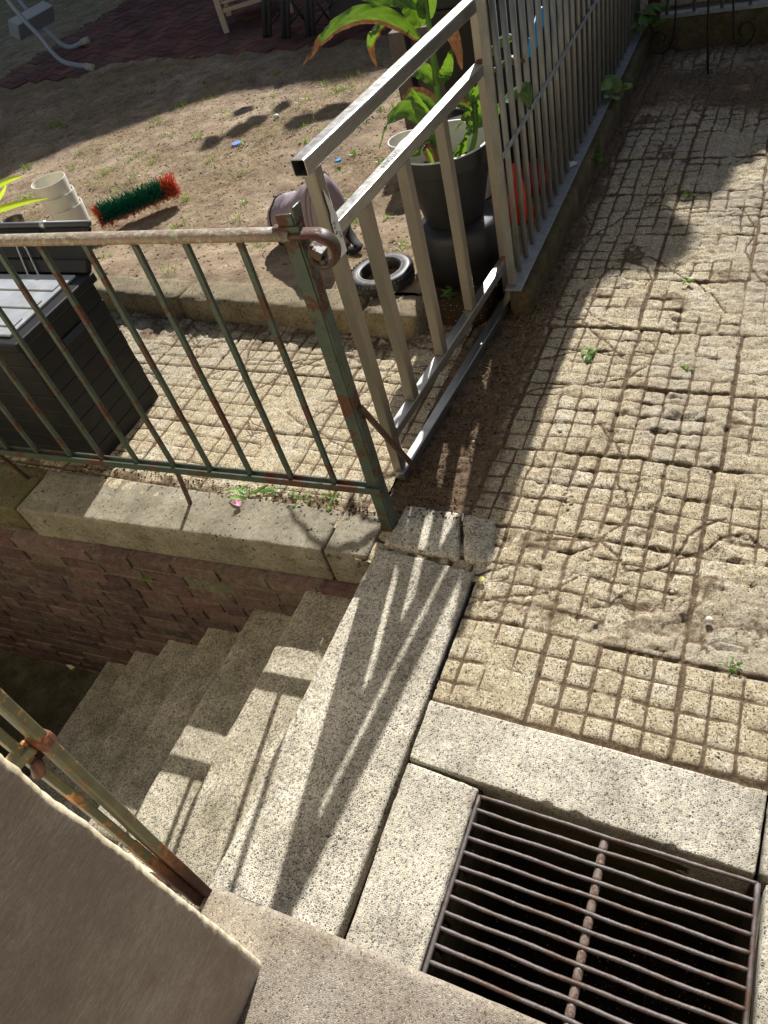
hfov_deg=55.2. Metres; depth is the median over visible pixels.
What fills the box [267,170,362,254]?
duffel bag
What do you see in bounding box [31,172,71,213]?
bucket
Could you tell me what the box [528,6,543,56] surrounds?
blue cloth
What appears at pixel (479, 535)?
paving slab
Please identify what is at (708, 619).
pebble
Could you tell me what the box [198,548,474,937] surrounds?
stone curb
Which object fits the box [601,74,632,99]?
weed
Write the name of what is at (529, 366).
straw litter
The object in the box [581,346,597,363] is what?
weed
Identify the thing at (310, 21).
folded chair
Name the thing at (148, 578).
weed
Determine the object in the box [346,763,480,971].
paving slab
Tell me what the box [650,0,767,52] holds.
end wall
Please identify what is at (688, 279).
weed
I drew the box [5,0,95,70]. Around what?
tubular stand
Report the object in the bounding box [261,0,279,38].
folded chair
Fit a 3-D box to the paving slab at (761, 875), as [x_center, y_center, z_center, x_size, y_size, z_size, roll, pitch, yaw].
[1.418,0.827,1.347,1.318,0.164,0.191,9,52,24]
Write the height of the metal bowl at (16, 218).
0.102 m
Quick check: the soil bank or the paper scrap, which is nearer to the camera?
the soil bank
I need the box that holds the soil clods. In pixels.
[0,39,573,277]
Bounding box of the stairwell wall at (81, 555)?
[0,462,381,673]
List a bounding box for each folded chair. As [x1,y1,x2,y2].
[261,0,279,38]
[280,0,304,38]
[303,0,330,36]
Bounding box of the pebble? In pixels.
[705,616,712,622]
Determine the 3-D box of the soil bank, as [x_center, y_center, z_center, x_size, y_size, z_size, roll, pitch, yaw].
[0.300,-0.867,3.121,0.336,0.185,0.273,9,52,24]
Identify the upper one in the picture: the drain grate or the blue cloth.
the blue cloth
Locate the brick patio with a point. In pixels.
(130, 30)
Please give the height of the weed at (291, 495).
0.014 m
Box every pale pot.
[388,130,411,151]
[448,115,490,198]
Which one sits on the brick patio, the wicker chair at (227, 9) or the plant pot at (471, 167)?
the wicker chair at (227, 9)
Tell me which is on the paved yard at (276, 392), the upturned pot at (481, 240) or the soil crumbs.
the soil crumbs
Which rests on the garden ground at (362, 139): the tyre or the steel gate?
the tyre
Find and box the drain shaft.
[428,800,762,1023]
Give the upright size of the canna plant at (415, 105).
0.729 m
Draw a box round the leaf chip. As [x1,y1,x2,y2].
[478,576,484,581]
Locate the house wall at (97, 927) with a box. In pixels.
[0,754,260,1023]
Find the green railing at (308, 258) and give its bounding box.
[0,201,420,531]
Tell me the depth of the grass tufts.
4.98 m
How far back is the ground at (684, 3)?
4.78 m
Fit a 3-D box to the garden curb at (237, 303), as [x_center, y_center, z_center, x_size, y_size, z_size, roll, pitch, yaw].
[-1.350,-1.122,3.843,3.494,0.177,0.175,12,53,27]
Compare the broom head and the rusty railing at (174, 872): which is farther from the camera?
the broom head
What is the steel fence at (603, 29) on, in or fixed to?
on the fence plinth
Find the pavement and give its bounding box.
[355,42,767,794]
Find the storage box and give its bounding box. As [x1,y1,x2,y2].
[0,220,158,455]
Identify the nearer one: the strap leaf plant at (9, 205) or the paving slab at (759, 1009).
the paving slab at (759, 1009)
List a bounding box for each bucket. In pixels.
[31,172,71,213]
[41,185,79,220]
[50,197,92,227]
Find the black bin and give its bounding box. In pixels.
[431,0,567,159]
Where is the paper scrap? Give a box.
[570,161,576,166]
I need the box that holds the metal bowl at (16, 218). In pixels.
[2,214,24,221]
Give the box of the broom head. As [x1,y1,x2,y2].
[89,172,182,229]
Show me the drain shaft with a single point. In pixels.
(635, 977)
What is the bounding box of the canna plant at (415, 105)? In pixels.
[303,0,532,162]
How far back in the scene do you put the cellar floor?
4.06 m
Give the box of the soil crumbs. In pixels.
[72,285,565,526]
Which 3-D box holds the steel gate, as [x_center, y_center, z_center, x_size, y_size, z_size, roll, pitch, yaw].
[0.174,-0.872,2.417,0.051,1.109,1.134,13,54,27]
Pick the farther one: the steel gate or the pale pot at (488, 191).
the pale pot at (488, 191)
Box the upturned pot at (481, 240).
[422,200,498,288]
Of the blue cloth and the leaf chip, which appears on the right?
the blue cloth
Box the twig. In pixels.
[247,416,263,432]
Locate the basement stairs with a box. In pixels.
[29,591,351,909]
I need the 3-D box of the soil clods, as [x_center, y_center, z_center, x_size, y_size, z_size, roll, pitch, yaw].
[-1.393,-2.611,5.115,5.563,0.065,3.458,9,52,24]
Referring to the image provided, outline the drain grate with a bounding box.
[422,795,760,1023]
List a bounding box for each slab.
[201,888,545,1023]
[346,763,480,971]
[384,505,460,562]
[410,701,766,894]
[463,515,495,564]
[750,885,767,1023]
[753,804,767,892]
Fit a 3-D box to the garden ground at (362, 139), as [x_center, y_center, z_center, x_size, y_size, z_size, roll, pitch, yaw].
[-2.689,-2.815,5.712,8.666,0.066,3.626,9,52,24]
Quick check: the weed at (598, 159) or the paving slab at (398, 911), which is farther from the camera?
the weed at (598, 159)
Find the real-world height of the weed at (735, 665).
0.009 m
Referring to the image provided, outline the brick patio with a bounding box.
[0,0,403,89]
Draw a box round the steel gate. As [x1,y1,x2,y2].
[290,0,510,480]
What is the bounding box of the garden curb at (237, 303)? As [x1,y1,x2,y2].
[94,274,427,340]
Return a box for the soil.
[343,582,483,973]
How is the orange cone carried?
on the garden ground at (362, 139)
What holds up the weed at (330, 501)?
on the paved yard at (276, 392)
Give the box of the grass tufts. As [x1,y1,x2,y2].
[0,47,422,275]
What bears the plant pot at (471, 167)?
on the upturned pot at (481, 240)
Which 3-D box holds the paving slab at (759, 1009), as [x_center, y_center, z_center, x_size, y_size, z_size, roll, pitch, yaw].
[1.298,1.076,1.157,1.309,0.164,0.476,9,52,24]
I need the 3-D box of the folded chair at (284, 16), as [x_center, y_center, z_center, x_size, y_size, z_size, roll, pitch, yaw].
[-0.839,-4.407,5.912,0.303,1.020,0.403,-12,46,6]
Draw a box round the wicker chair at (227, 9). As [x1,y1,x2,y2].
[213,0,293,33]
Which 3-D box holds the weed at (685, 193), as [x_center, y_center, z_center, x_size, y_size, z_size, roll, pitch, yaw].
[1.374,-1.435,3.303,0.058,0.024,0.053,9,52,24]
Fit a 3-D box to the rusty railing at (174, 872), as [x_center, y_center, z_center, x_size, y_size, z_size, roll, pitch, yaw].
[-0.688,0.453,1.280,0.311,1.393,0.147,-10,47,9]
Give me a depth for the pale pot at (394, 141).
3.77 m
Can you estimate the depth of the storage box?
2.81 m
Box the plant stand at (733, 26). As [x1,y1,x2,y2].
[651,0,755,73]
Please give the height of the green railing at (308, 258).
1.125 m
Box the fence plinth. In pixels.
[510,22,650,316]
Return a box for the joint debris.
[378,678,438,827]
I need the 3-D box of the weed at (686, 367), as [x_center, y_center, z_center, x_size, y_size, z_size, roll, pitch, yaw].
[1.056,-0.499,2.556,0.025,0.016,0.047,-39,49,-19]
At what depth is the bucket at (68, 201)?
4.20 m
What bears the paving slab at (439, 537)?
on the soil
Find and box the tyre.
[351,252,414,298]
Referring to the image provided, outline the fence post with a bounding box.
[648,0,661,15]
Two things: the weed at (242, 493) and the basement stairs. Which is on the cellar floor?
the basement stairs
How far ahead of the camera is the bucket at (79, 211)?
4.25 m
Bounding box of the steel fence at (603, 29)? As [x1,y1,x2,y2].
[475,0,643,290]
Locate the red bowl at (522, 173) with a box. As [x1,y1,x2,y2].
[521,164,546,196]
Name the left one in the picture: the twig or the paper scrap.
the twig
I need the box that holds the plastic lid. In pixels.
[231,141,240,146]
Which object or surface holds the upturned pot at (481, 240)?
on the garden ground at (362, 139)
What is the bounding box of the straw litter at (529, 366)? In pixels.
[141,140,767,640]
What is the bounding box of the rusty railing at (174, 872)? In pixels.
[0,688,212,906]
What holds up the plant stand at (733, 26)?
on the pavement
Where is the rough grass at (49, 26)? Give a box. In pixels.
[0,0,126,76]
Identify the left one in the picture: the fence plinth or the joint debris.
the joint debris
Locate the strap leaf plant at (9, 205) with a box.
[0,175,46,212]
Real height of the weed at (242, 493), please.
0.023 m
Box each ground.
[0,0,647,293]
[661,0,743,10]
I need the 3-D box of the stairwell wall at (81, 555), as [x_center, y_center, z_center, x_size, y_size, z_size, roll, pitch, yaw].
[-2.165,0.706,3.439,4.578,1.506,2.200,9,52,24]
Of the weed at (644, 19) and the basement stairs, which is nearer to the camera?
the basement stairs
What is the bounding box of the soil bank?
[417,283,498,333]
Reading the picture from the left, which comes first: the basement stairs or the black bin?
the basement stairs
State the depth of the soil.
1.69 m
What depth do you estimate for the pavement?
2.38 m
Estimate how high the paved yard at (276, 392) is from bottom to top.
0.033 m
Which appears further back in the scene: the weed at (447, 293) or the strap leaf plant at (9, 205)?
the strap leaf plant at (9, 205)
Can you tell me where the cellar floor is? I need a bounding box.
[0,651,99,777]
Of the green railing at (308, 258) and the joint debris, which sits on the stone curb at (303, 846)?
the joint debris
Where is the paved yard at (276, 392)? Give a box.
[0,310,473,527]
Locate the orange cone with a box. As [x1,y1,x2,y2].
[507,163,534,224]
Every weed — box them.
[141,576,151,581]
[227,484,287,505]
[289,489,312,508]
[318,490,339,509]
[440,286,457,296]
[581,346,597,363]
[593,149,604,166]
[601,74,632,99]
[631,2,668,32]
[680,365,694,370]
[682,276,693,283]
[683,190,695,195]
[718,656,742,673]
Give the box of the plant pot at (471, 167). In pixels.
[396,119,487,230]

